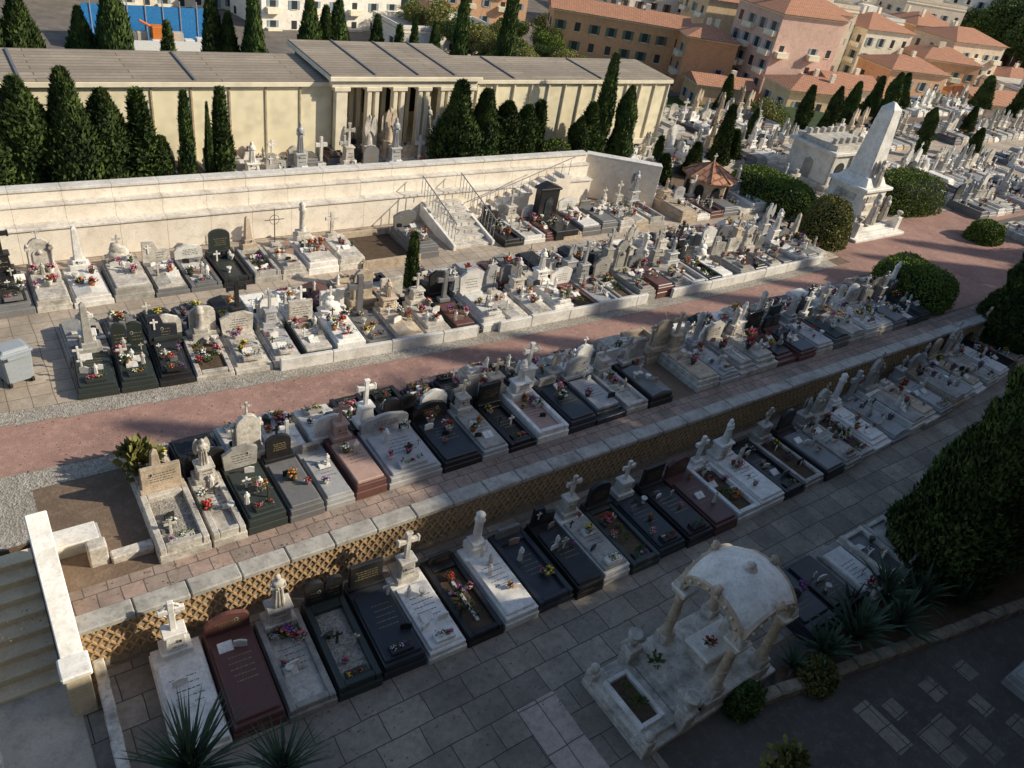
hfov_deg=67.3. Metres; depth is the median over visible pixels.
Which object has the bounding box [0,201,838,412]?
terrace paving
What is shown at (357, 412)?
grave
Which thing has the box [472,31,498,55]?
tree
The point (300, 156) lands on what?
grave
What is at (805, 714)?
path asphalt
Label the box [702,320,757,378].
grave
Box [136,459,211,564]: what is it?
grave
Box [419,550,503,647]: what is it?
grave
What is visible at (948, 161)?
grave
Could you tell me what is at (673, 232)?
grave
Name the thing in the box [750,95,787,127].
tree
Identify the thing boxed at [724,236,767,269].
grave
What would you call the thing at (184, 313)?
grave
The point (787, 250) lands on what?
grave
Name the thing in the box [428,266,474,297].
grave
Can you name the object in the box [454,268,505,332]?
grave
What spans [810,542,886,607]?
grave
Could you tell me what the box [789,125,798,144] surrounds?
grave
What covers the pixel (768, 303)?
grave
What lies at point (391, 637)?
grave
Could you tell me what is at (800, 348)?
grave
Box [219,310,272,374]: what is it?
grave
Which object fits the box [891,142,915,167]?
grave
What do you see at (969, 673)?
pale paving slab
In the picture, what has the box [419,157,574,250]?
terrace stair
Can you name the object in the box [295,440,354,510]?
grave
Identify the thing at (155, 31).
excavator and materials
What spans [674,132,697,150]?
grave
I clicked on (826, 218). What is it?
round shrub
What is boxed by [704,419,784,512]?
grave
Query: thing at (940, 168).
grave
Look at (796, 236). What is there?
grave
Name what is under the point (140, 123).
cypress tree
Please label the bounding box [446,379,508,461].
grave
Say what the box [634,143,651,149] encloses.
grave
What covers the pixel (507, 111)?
cypress tree
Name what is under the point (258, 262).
grave
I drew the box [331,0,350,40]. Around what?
cypress tree
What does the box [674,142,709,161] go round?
grave
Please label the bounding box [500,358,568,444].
grave
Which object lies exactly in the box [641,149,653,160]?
grave
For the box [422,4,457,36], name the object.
tree
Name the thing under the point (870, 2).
apartment building
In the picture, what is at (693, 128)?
grave
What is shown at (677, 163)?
grave
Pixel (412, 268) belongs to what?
cypress tree
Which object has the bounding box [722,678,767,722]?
flowering shrub
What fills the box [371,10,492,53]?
flat roof building
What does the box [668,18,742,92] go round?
apartment building
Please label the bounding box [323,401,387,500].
grave
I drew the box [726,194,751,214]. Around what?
grave
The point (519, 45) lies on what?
tree
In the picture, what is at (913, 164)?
grave
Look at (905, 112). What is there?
grave
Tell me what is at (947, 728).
pale paving slab
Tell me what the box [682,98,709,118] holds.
grave
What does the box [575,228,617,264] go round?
grave
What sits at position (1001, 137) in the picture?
grave
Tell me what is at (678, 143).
grave
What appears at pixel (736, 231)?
grave
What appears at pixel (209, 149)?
cypress tree
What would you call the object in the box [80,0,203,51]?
construction site fence
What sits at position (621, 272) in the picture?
grave
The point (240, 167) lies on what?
grave
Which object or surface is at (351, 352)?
white kerb wall
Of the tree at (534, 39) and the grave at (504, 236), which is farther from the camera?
the tree at (534, 39)
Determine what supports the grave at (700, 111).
on the cemetery paving at (688, 134)
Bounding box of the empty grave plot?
[337,226,420,268]
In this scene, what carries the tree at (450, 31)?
on the ground
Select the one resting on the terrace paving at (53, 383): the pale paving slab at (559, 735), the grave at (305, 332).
the grave at (305, 332)
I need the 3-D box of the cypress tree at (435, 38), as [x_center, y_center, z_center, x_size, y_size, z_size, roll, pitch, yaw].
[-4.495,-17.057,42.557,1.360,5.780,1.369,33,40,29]
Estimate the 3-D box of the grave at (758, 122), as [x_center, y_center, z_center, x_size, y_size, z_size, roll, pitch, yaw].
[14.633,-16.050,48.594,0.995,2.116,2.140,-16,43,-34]
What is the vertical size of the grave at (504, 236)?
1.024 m
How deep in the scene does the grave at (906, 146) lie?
55.69 m
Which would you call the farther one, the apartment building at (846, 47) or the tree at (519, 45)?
the apartment building at (846, 47)
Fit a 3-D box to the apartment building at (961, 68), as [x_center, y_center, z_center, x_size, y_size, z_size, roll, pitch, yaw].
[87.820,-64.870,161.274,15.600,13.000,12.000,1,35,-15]
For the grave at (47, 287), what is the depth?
22.63 m
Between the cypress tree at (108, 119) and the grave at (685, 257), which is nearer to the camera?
the cypress tree at (108, 119)
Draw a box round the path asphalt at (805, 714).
[657,578,1023,767]
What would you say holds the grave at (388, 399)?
on the ground
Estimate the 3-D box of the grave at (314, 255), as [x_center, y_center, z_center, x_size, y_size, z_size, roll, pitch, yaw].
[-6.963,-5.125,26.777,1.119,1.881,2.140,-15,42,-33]
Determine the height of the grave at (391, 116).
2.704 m
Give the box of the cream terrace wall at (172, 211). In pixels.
[0,150,662,264]
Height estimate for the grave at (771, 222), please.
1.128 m
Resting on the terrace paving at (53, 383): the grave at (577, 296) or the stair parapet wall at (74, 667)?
the grave at (577, 296)
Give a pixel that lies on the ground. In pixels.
(108, 502)
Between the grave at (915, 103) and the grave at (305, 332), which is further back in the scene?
the grave at (915, 103)
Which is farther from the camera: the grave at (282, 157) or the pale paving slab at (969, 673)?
the grave at (282, 157)
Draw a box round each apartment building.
[121,0,229,9]
[408,0,527,23]
[546,0,691,75]
[595,0,682,14]
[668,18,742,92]
[679,0,739,34]
[679,70,758,104]
[729,0,851,102]
[758,69,849,111]
[806,68,884,102]
[814,0,855,70]
[827,0,860,71]
[837,22,855,71]
[838,5,916,73]
[842,0,876,5]
[855,48,952,98]
[858,3,905,25]
[874,0,967,25]
[886,5,949,32]
[902,41,984,86]
[910,20,1009,86]
[941,84,1016,112]
[946,0,1003,23]
[978,75,1023,90]
[993,63,1023,78]
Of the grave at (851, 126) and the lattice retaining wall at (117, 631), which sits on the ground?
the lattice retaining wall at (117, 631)
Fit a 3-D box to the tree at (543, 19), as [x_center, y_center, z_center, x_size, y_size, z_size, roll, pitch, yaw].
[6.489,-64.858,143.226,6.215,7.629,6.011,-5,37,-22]
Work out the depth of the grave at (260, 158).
30.34 m
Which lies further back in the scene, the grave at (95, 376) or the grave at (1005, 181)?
the grave at (1005, 181)
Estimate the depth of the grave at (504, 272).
27.61 m
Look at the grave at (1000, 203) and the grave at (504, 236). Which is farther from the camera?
the grave at (1000, 203)
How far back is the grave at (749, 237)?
33.45 m
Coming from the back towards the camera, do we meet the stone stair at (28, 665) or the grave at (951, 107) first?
the grave at (951, 107)
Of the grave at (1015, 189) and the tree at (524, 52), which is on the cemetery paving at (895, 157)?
the grave at (1015, 189)
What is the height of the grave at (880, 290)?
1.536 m
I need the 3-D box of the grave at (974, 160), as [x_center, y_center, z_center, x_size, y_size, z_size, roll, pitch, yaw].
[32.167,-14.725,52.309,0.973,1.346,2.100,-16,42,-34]
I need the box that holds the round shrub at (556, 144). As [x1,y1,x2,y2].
[536,137,571,152]
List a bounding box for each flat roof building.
[230,0,403,31]
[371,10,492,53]
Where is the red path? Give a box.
[0,263,870,475]
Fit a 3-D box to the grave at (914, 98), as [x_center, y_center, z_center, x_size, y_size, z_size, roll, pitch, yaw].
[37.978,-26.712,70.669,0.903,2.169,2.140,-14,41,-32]
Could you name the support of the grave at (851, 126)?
on the cemetery paving at (895, 157)
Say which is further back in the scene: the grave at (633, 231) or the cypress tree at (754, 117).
the cypress tree at (754, 117)
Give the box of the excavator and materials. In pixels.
[132,19,201,41]
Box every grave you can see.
[0,229,36,318]
[24,229,72,312]
[57,302,112,366]
[61,225,114,308]
[72,311,119,399]
[100,235,154,302]
[100,309,148,349]
[109,321,158,393]
[122,445,170,502]
[136,302,183,345]
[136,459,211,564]
[141,241,189,297]
[146,314,195,387]
[149,600,232,756]
[167,432,224,483]
[170,300,220,339]
[173,244,222,292]
[183,305,234,381]
[187,436,247,547]
[197,147,205,173]
[201,609,285,740]
[204,228,253,287]
[206,278,254,331]
[212,401,264,462]
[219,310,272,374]
[220,442,287,535]
[234,216,281,283]
[235,150,244,170]
[235,152,248,163]
[239,288,284,327]
[242,141,260,170]
[245,146,265,169]
[253,573,337,722]
[255,290,300,368]
[257,409,304,452]
[259,433,324,523]
[263,209,307,279]
[265,139,278,158]
[266,153,285,169]
[271,284,314,322]
[277,150,290,167]
[284,298,333,353]
[287,146,308,167]
[287,201,338,275]
[290,403,342,445]
[291,122,308,167]
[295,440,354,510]
[298,281,345,312]
[300,574,382,701]
[307,151,322,166]
[308,136,327,165]
[315,286,365,348]
[318,211,364,270]
[323,145,342,165]
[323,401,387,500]
[326,259,376,312]
[328,378,376,436]
[337,122,360,164]
[339,135,346,154]
[342,556,426,680]
[347,117,362,162]
[347,274,391,343]
[354,115,376,163]
[356,126,381,162]
[356,411,442,489]
[361,385,415,420]
[362,145,378,163]
[370,279,423,338]
[372,272,404,305]
[376,111,413,160]
[377,108,396,161]
[385,117,402,161]
[385,530,466,664]
[389,209,438,258]
[398,378,446,414]
[402,273,450,333]
[403,142,417,158]
[403,266,451,299]
[405,114,438,159]
[409,400,480,473]
[414,135,425,159]
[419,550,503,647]
[425,106,432,146]
[426,368,479,409]
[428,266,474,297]
[430,270,481,332]
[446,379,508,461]
[451,261,497,291]
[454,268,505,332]
[455,510,538,630]
[456,357,506,397]
[473,380,535,452]
[476,258,516,290]
[478,205,522,247]
[483,271,527,319]
[488,342,539,386]
[488,522,573,613]
[492,243,537,284]
[497,190,545,244]
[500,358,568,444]
[502,257,551,315]
[515,246,557,278]
[521,204,554,241]
[521,353,562,380]
[523,506,603,599]
[526,248,573,310]
[531,374,595,433]
[536,244,578,277]
[541,337,593,373]
[550,266,596,306]
[552,213,581,239]
[553,474,629,584]
[556,196,600,236]
[556,245,597,274]
[560,355,626,425]
[570,240,616,302]
[575,199,617,233]
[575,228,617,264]
[576,341,618,368]
[579,480,660,574]
[590,256,635,297]
[591,343,647,414]
[592,334,646,366]
[593,187,634,231]
[595,224,638,263]
[608,232,655,300]
[608,460,685,557]
[609,181,649,228]
[612,233,649,257]
[612,335,672,408]
[620,311,673,365]
[623,170,664,226]
[626,254,673,298]
[629,146,636,158]
[632,227,668,259]
[633,461,712,548]
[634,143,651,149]
[636,145,641,154]
[638,131,651,155]
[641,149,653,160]
[645,230,689,287]
[649,220,688,256]
[650,321,692,347]
[651,144,682,172]
[652,116,677,156]
[652,178,696,222]
[653,159,673,196]
[655,138,686,153]
[658,124,669,136]
[658,311,719,392]
[660,98,684,135]
[660,237,707,283]
[661,455,737,536]
[665,99,689,121]
[665,103,677,122]
[665,226,700,252]
[668,163,686,195]
[672,186,709,220]
[672,321,710,343]
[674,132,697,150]
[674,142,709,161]
[676,108,707,134]
[677,89,703,119]
[678,240,722,280]
[680,223,717,251]
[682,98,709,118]
[683,175,723,218]
[684,312,739,385]
[685,311,731,336]
[685,435,760,524]
[686,137,706,145]
[688,111,717,134]
[689,126,708,158]
[690,223,729,248]
[691,103,718,118]
[692,234,733,276]
[699,109,722,128]
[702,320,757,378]
[703,100,729,116]
[703,115,734,167]
[704,195,738,216]
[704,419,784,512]
[707,236,754,274]
[709,301,748,330]
[712,92,741,128]
[713,213,745,243]
[716,214,757,236]
[720,291,768,325]
[721,307,777,373]
[723,98,746,129]
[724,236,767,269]
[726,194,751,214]
[728,165,766,212]
[731,436,805,500]
[732,203,776,236]
[734,159,744,166]
[736,86,748,117]
[737,106,760,130]
[738,220,780,266]
[739,90,755,117]
[741,125,766,164]
[741,154,755,165]
[742,109,771,130]
[744,309,796,366]
[745,118,762,145]
[746,210,784,232]
[747,303,782,319]
[748,126,777,164]
[749,407,823,489]
[751,298,797,313]
[753,231,792,263]
[755,100,780,130]
[756,128,786,162]
[756,133,766,143]
[756,217,793,228]
[757,118,789,144]
[760,313,815,361]
[763,208,807,260]
[766,127,789,157]
[766,129,775,143]
[768,123,796,141]
[770,408,844,481]
[771,284,814,313]
[777,122,791,150]
[778,227,817,257]
[778,296,833,355]
[781,568,840,647]
[782,163,788,173]
[784,555,870,626]
[785,281,831,310]
[788,213,826,260]
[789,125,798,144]
[790,169,800,181]
[791,397,861,472]
[796,291,848,349]
[804,284,839,304]
[810,382,874,460]
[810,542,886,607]
[813,288,864,344]
[821,283,859,299]
[825,373,891,452]
[828,284,879,338]
[832,274,871,291]
[835,525,918,587]
[838,119,845,126]
[841,370,908,444]
[843,276,886,289]
[844,287,893,334]
[845,107,870,135]
[845,108,860,133]
[851,128,859,135]
[853,351,924,433]
[857,285,906,330]
[858,127,867,136]
[861,261,901,285]
[863,122,871,128]
[863,515,918,577]
[871,271,919,325]
[873,119,895,150]
[878,362,939,427]
[884,278,930,321]
[887,142,923,166]
[888,356,952,418]
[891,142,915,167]
[892,141,902,150]
[893,136,910,149]
[894,119,915,148]
[898,111,918,141]
[898,156,906,171]
[900,106,909,117]
[903,103,922,117]
[905,353,964,410]
[906,120,932,147]
[907,124,920,131]
[907,161,938,184]
[909,100,928,116]
[909,147,947,169]
[910,84,938,101]
[912,95,930,110]
[916,343,974,402]
[918,83,942,115]
[921,159,953,184]
[922,145,955,166]
[926,86,947,115]
[926,338,986,396]
[927,151,960,164]
[929,147,956,182]
[931,90,953,115]
[935,124,961,145]
[935,152,966,181]
[937,320,998,390]
[938,112,967,129]
[938,181,977,192]
[941,84,969,101]
[941,90,964,115]
[941,110,968,144]
[942,174,972,200]
[945,183,989,219]
[946,156,966,177]
[949,96,969,113]
[950,118,973,140]
[951,146,986,163]
[952,143,982,178]
[953,166,991,190]
[954,336,1008,382]
[955,98,972,110]
[955,180,992,194]
[957,151,988,160]
[960,91,983,114]
[960,179,996,217]
[960,332,1016,374]
[961,144,992,177]
[968,132,987,142]
[968,175,1002,196]
[969,153,995,176]
[970,177,1006,216]
[972,306,1023,366]
[973,128,992,142]
[973,165,1015,193]
[974,119,998,141]
[976,148,1001,173]
[980,185,1012,214]
[982,119,1006,141]
[982,152,1014,164]
[983,149,1012,174]
[984,187,1020,213]
[987,109,1012,140]
[991,173,1023,193]
[993,109,1018,140]
[994,172,1023,190]
[995,149,1021,158]
[996,174,1023,208]
[1001,110,1023,139]
[1001,661,1023,701]
[1002,222,1023,243]
[1006,121,1023,139]
[1006,150,1023,171]
[1008,147,1023,153]
[1008,221,1023,231]
[1010,110,1023,131]
[1013,348,1023,355]
[1015,111,1023,130]
[1018,151,1023,164]
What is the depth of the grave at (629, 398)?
23.18 m
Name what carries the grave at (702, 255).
on the terrace paving at (53, 383)
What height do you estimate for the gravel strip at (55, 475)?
0.001 m
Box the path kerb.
[0,259,868,478]
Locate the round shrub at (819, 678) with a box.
[793,651,840,699]
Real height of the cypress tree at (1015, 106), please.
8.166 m
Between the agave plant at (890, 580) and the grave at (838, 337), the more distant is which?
the grave at (838, 337)
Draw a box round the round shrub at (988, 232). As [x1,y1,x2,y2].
[962,218,1006,246]
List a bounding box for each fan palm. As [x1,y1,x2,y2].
[109,684,265,767]
[232,706,334,767]
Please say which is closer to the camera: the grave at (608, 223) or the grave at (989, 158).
the grave at (608, 223)
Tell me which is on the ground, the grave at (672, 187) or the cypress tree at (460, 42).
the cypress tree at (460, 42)
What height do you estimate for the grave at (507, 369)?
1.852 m
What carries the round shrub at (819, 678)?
on the path asphalt at (805, 714)
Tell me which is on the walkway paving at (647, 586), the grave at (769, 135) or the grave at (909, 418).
the grave at (909, 418)
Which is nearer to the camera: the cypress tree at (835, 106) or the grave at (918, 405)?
the grave at (918, 405)
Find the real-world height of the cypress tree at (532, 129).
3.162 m
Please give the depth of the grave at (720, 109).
52.16 m
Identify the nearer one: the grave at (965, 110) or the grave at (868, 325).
the grave at (868, 325)
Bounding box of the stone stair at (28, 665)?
[0,548,60,704]
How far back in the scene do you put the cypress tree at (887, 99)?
59.06 m
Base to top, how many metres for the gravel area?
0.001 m
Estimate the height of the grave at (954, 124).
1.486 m
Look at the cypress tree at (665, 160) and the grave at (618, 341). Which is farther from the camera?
the cypress tree at (665, 160)
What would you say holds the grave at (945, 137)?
on the cemetery paving at (895, 157)
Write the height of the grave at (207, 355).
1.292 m
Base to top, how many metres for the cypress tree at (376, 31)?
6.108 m
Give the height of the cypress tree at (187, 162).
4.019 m
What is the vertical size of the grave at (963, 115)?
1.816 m
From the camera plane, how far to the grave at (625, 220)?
34.30 m
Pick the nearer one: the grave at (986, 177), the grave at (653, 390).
the grave at (653, 390)
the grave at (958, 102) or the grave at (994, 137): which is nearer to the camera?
the grave at (994, 137)
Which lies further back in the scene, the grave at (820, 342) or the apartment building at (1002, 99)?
the apartment building at (1002, 99)
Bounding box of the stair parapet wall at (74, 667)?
[24,510,98,716]
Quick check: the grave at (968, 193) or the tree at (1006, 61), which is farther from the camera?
the tree at (1006, 61)
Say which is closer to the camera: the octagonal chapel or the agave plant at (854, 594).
the agave plant at (854, 594)
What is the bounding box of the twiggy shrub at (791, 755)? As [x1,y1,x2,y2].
[757,733,813,767]
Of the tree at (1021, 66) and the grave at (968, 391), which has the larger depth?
the tree at (1021, 66)
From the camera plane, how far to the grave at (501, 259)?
28.59 m
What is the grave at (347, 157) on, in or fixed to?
on the ground
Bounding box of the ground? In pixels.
[0,0,1023,674]
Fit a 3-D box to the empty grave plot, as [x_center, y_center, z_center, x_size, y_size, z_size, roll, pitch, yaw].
[-5.017,-5.102,28.628,2.320,0.300,2.520,-15,42,-33]
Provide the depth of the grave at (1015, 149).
59.88 m
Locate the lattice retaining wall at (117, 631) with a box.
[75,313,987,669]
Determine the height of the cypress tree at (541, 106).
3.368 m
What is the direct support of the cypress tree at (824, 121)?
on the cemetery paving at (895, 157)
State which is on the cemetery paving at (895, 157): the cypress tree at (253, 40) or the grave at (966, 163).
the grave at (966, 163)
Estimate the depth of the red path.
20.66 m
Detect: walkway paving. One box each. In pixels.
[68,304,978,616]
[84,533,669,767]
[482,373,1010,667]
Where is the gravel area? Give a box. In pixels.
[0,472,37,549]
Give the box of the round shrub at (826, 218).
[798,193,854,251]
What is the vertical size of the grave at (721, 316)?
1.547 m
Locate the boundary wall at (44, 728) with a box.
[0,657,130,767]
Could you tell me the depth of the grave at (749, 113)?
53.58 m
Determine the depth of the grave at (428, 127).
35.43 m
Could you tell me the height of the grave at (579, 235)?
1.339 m
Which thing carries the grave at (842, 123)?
on the cemetery paving at (895, 157)
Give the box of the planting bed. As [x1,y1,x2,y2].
[765,564,1023,705]
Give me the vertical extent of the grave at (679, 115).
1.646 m
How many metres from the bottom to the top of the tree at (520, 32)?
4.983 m
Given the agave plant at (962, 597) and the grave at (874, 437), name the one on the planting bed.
the agave plant at (962, 597)
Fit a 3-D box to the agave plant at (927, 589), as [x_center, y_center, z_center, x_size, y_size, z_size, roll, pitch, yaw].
[10.177,4.934,19.241,1.790,1.200,1.770,28,38,24]
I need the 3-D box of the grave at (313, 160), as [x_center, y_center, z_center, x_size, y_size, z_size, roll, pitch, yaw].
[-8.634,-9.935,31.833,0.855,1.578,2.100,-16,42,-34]
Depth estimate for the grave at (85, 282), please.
22.99 m
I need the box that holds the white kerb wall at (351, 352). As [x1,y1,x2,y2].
[280,255,822,370]
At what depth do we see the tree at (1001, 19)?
205.68 m
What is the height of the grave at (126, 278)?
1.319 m
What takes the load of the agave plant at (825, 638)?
on the planting bed
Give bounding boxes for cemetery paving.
[656,106,707,139]
[671,132,1023,225]
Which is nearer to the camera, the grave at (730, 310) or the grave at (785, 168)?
the grave at (730, 310)
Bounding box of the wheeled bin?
[0,338,34,388]
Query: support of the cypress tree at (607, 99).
on the ground
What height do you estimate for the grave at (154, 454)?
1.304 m
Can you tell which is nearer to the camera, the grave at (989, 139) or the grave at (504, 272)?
the grave at (504, 272)
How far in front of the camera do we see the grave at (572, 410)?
21.69 m
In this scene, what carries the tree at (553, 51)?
on the ground
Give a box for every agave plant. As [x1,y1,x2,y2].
[775,639,812,677]
[793,613,861,681]
[810,584,907,662]
[828,581,871,613]
[860,552,913,605]
[868,583,951,652]
[885,559,960,619]
[935,574,1000,616]
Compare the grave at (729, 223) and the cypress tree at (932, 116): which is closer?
the grave at (729, 223)
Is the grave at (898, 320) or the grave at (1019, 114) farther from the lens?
the grave at (1019, 114)
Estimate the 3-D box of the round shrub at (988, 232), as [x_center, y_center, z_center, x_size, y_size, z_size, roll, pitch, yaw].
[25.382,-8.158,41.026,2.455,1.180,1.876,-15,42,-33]
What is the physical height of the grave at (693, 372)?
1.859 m
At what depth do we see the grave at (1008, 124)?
66.35 m
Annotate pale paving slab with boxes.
[516,691,609,767]
[853,699,912,755]
[881,698,907,720]
[917,722,968,767]
[918,676,947,701]
[931,713,956,735]
[953,659,978,680]
[959,724,1004,765]
[967,693,994,716]
[1005,713,1023,737]
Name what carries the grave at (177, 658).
on the walkway paving at (137, 703)
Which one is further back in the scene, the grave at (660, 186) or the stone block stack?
the grave at (660, 186)
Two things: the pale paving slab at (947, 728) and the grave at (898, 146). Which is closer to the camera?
the pale paving slab at (947, 728)
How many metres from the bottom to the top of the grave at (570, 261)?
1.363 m
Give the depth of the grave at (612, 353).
23.99 m
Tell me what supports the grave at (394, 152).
on the ground
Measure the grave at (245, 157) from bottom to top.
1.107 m
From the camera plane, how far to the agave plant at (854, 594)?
18.76 m
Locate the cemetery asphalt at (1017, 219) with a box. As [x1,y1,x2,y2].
[998,215,1023,223]
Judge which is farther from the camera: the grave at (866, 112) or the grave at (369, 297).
the grave at (866, 112)
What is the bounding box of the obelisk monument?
[825,102,903,242]
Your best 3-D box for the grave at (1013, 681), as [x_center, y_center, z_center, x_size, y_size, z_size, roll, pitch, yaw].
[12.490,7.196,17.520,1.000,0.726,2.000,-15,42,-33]
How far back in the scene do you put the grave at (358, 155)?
32.58 m
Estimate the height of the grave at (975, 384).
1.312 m
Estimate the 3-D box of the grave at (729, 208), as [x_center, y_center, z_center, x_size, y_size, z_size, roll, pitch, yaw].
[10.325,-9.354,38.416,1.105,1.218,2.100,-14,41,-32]
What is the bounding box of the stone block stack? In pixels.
[52,521,154,567]
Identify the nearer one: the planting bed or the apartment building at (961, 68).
the planting bed
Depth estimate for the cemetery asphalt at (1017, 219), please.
45.31 m
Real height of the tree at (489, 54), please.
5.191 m
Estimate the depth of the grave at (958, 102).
71.89 m
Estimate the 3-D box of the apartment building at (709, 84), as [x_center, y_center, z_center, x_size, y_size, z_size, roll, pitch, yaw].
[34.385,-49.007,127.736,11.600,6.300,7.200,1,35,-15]
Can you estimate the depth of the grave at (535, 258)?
28.96 m
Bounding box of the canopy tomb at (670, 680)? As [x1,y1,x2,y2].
[581,540,798,759]
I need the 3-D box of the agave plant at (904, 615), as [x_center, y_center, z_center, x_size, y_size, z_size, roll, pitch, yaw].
[9.464,5.436,18.233,1.659,1.285,2.088,-2,36,-18]
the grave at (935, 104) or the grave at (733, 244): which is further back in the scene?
the grave at (935, 104)
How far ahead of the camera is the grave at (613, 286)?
29.00 m
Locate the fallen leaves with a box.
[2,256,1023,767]
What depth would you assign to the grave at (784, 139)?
49.12 m
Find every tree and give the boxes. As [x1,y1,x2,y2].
[0,0,49,47]
[0,20,9,47]
[0,72,53,184]
[0,133,18,185]
[42,64,111,182]
[63,4,95,48]
[84,86,139,179]
[92,0,134,49]
[122,86,163,177]
[154,134,176,175]
[159,19,177,50]
[176,88,198,174]
[200,0,221,51]
[204,101,214,172]
[211,85,236,172]
[220,11,239,51]
[239,0,268,52]
[295,0,322,53]
[320,4,332,39]
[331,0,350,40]
[368,12,384,41]
[394,23,404,42]
[396,0,420,20]
[403,0,431,25]
[403,230,421,291]
[408,14,418,42]
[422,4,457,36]
[425,78,485,158]
[427,0,457,13]
[429,20,440,48]
[442,13,474,43]
[449,0,470,55]
[452,21,496,55]
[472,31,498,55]
[473,87,502,155]
[475,47,486,55]
[484,50,495,55]
[488,21,501,33]
[493,0,519,56]
[493,32,530,56]
[495,116,508,154]
[497,99,524,154]
[500,20,530,37]
[515,46,539,56]
[516,26,523,36]
[518,103,541,153]
[529,27,546,43]
[530,12,547,28]
[530,24,565,51]
[531,43,549,56]
[534,98,548,152]
[543,45,567,56]
[550,48,578,57]
[556,42,575,54]
[567,116,590,151]
[581,100,601,151]
[597,51,620,152]
[603,84,638,157]
[650,135,666,161]
[657,152,672,186]
[677,141,703,175]
[703,103,737,166]
[711,73,734,109]
[729,128,742,161]
[745,107,760,139]
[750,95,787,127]
[772,106,790,123]
[791,84,817,130]
[816,110,829,127]
[824,85,844,125]
[836,80,863,124]
[860,75,886,116]
[868,92,892,123]
[884,71,904,103]
[885,387,1023,601]
[898,72,912,108]
[909,362,1023,569]
[913,125,933,154]
[916,107,939,140]
[960,7,990,29]
[960,106,979,132]
[961,127,985,155]
[964,7,1012,51]
[967,74,996,110]
[976,253,1023,352]
[979,2,1023,37]
[983,0,1014,12]
[983,16,1016,56]
[997,0,1023,66]
[998,16,1023,66]
[999,0,1023,13]
[1003,84,1023,118]
[1004,4,1023,67]
[1004,9,1023,66]
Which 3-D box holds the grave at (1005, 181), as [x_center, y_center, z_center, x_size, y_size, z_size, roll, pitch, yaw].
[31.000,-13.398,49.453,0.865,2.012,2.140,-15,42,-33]
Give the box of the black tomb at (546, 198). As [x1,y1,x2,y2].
[532,180,578,240]
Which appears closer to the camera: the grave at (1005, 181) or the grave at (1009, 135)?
the grave at (1005, 181)
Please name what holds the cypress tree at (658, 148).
on the ground
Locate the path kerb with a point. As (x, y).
(63, 463)
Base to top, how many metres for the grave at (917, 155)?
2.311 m
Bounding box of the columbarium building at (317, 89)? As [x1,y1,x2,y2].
[0,39,673,164]
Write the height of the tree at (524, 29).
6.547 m
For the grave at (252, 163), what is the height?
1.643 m
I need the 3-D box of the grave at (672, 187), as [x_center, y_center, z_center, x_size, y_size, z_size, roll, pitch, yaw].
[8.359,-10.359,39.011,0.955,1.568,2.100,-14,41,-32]
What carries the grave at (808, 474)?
on the walkway paving at (647, 586)
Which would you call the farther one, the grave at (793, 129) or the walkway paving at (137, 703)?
the grave at (793, 129)
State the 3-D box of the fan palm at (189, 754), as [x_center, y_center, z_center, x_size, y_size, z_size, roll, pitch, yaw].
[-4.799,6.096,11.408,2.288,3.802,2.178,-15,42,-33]
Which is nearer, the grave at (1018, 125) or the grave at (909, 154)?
the grave at (909, 154)
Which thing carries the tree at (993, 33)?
on the ground
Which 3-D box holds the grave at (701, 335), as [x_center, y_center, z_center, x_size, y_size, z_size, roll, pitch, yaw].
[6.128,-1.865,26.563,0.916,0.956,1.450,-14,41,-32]
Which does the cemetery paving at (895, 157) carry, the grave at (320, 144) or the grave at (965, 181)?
the grave at (965, 181)
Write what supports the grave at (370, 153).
on the ground
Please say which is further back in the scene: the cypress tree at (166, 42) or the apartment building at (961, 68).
the apartment building at (961, 68)
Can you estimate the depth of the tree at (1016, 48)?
201.11 m
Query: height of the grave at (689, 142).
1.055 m
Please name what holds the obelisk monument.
on the cemetery paving at (895, 157)
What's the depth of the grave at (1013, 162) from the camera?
56.20 m
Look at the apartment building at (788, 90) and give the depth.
122.78 m
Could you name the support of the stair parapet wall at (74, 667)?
on the ground
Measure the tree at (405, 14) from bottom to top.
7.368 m
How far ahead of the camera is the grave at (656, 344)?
24.86 m
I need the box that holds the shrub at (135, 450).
[110,433,165,483]
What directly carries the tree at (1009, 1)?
on the ground
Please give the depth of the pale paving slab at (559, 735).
15.18 m
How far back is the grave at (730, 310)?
28.05 m
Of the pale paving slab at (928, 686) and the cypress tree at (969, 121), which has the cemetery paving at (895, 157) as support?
the cypress tree at (969, 121)
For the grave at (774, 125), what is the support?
on the ground
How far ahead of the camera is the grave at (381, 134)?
34.24 m
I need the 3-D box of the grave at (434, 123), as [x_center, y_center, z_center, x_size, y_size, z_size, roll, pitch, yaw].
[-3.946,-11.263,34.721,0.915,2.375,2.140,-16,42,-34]
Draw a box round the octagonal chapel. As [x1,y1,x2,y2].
[682,153,737,199]
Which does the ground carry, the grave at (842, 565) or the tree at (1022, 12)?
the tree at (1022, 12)
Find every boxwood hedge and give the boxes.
[731,164,817,220]
[869,251,959,315]
[880,166,947,217]
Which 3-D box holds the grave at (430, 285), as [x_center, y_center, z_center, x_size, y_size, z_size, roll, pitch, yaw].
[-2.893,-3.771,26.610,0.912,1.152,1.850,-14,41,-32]
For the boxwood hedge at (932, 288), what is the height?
1.660 m
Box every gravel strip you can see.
[0,260,837,425]
[27,276,865,489]
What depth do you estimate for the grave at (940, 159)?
51.03 m
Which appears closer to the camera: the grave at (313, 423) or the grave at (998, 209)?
the grave at (313, 423)
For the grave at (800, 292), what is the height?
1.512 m
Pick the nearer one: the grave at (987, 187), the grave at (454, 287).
the grave at (454, 287)
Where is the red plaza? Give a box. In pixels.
[832,198,1023,312]
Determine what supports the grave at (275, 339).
on the terrace paving at (53, 383)
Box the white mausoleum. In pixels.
[776,126,864,191]
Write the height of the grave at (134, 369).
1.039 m

